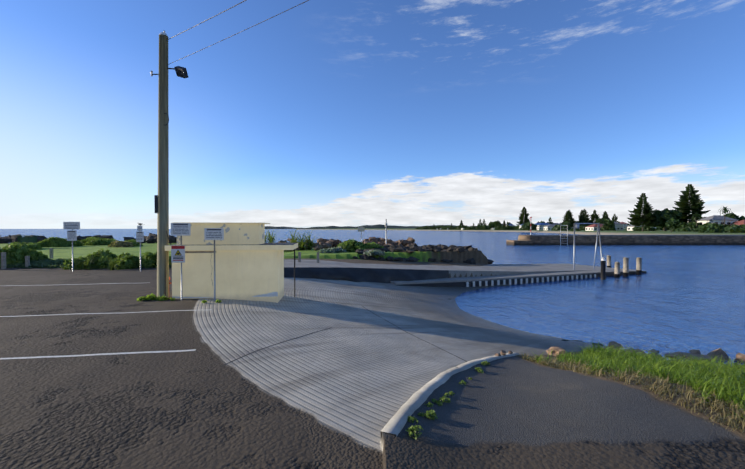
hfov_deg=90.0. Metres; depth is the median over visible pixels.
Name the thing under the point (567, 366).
dry fringe grass
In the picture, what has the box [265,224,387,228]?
headland hill
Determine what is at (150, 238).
rocks
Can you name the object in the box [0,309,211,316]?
road line
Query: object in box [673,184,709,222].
pine tree
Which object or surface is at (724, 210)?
palm tree
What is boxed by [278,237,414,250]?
breakwater rocks
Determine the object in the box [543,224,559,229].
house
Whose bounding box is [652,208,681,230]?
tree
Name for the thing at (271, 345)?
ramp joint
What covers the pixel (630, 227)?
house
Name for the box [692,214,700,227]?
tree
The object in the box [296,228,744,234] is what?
shore land
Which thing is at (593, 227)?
house
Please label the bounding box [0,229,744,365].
sea water
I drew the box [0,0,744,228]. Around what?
sky
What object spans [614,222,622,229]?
house
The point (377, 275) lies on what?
embankment wall
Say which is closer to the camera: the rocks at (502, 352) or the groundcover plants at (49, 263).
the rocks at (502, 352)
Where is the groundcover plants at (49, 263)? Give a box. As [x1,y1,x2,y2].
[0,258,171,268]
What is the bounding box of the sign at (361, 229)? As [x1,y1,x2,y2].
[358,227,364,241]
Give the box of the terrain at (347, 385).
[0,242,744,468]
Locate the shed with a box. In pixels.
[165,222,297,302]
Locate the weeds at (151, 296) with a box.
[137,293,220,302]
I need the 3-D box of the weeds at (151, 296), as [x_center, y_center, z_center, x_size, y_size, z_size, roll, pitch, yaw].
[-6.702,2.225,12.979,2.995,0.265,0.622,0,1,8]
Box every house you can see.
[536,223,548,229]
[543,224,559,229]
[585,223,603,230]
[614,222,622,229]
[620,222,628,227]
[626,225,655,230]
[695,215,737,224]
[729,220,744,225]
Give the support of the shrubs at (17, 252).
on the terrain at (347, 385)
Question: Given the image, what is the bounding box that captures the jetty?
[284,259,645,286]
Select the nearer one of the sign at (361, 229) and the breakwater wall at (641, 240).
the sign at (361, 229)
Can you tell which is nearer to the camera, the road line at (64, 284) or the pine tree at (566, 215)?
the road line at (64, 284)
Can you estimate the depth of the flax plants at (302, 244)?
37.87 m
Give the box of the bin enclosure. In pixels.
[18,235,38,242]
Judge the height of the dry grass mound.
1.131 m
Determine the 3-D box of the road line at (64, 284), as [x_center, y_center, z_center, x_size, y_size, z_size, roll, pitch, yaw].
[-14.265,2.255,16.718,7.881,0.015,0.100,0,1,-9]
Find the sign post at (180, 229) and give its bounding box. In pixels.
[171,223,190,299]
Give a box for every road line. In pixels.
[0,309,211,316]
[0,349,195,359]
[6,283,114,285]
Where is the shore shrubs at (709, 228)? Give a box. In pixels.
[416,222,744,232]
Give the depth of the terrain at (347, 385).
5.99 m
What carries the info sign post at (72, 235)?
on the terrain at (347, 385)
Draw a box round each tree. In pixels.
[516,207,529,225]
[561,211,571,223]
[575,210,588,225]
[582,209,590,224]
[588,210,599,222]
[627,193,660,230]
[652,208,681,230]
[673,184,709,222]
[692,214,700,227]
[719,206,731,224]
[723,212,738,218]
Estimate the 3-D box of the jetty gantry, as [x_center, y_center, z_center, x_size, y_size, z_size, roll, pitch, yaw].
[19.183,1.079,32.866,3.879,4.177,0.320,0,1,-24]
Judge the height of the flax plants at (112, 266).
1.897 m
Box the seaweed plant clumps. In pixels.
[561,339,602,345]
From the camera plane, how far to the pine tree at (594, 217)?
456.32 m
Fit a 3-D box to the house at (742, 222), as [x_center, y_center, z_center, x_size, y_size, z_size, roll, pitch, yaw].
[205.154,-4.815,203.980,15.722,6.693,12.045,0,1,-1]
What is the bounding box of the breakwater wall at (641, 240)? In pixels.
[506,235,744,244]
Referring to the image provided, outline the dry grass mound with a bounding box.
[107,240,133,246]
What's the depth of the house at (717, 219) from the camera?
208.47 m
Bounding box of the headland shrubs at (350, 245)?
[284,239,384,251]
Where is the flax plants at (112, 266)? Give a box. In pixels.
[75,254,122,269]
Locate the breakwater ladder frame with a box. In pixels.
[560,225,567,244]
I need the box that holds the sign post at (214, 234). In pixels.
[204,228,223,299]
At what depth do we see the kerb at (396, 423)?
5.54 m
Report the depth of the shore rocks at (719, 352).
11.54 m
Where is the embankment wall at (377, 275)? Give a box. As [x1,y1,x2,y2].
[284,268,448,282]
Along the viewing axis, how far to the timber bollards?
23.59 m
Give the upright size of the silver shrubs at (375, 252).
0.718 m
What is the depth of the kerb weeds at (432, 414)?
4.95 m
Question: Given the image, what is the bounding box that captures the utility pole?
[151,0,308,297]
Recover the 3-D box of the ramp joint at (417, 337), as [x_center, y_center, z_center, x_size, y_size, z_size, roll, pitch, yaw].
[0.888,2.847,11.783,0.030,0.407,8.111,0,1,-19]
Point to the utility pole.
(161, 201)
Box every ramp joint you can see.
[222,327,331,365]
[364,307,466,361]
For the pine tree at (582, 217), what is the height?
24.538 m
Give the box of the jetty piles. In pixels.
[600,255,641,279]
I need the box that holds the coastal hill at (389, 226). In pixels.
[387,225,455,227]
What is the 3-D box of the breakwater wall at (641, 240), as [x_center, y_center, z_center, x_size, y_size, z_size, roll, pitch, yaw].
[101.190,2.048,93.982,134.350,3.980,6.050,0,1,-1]
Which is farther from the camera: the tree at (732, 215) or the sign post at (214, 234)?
the tree at (732, 215)
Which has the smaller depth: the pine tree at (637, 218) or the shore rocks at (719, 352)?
the shore rocks at (719, 352)
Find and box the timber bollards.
[1,248,318,268]
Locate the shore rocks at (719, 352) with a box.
[546,341,744,361]
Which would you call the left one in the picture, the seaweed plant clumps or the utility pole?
the utility pole
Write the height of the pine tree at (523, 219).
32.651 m
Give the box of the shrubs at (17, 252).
[0,237,171,269]
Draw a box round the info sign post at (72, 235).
[63,222,79,271]
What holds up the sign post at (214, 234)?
on the terrain at (347, 385)
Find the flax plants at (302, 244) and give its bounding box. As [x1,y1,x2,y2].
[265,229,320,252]
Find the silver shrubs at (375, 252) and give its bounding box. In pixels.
[316,247,385,255]
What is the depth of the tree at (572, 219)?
463.97 m
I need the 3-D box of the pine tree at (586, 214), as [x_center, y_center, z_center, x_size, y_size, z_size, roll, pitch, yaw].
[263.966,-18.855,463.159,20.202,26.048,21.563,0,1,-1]
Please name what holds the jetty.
on the terrain at (347, 385)
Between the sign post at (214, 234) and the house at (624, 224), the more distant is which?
the house at (624, 224)
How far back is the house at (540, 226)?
458.35 m
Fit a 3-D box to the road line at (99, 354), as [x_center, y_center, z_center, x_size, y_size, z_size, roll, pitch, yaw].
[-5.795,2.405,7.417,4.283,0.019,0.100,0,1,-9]
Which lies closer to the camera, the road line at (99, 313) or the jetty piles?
the road line at (99, 313)
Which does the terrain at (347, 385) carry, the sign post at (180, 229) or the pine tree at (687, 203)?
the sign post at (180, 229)
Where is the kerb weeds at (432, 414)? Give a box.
[405,360,489,439]
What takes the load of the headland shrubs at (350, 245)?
on the terrain at (347, 385)
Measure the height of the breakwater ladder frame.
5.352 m
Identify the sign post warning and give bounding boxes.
[171,246,184,262]
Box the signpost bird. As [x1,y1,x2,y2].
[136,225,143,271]
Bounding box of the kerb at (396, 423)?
[381,352,519,436]
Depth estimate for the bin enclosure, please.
43.19 m
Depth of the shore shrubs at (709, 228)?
259.10 m
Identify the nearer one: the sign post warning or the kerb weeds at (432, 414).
the kerb weeds at (432, 414)
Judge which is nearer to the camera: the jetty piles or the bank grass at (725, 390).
the bank grass at (725, 390)
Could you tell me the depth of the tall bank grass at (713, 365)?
8.13 m
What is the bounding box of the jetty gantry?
[573,223,601,269]
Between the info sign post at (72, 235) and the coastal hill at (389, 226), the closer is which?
the info sign post at (72, 235)
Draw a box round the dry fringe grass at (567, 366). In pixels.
[519,352,744,432]
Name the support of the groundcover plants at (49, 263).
on the terrain at (347, 385)
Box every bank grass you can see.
[532,344,744,419]
[576,339,744,386]
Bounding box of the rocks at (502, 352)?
[495,350,512,355]

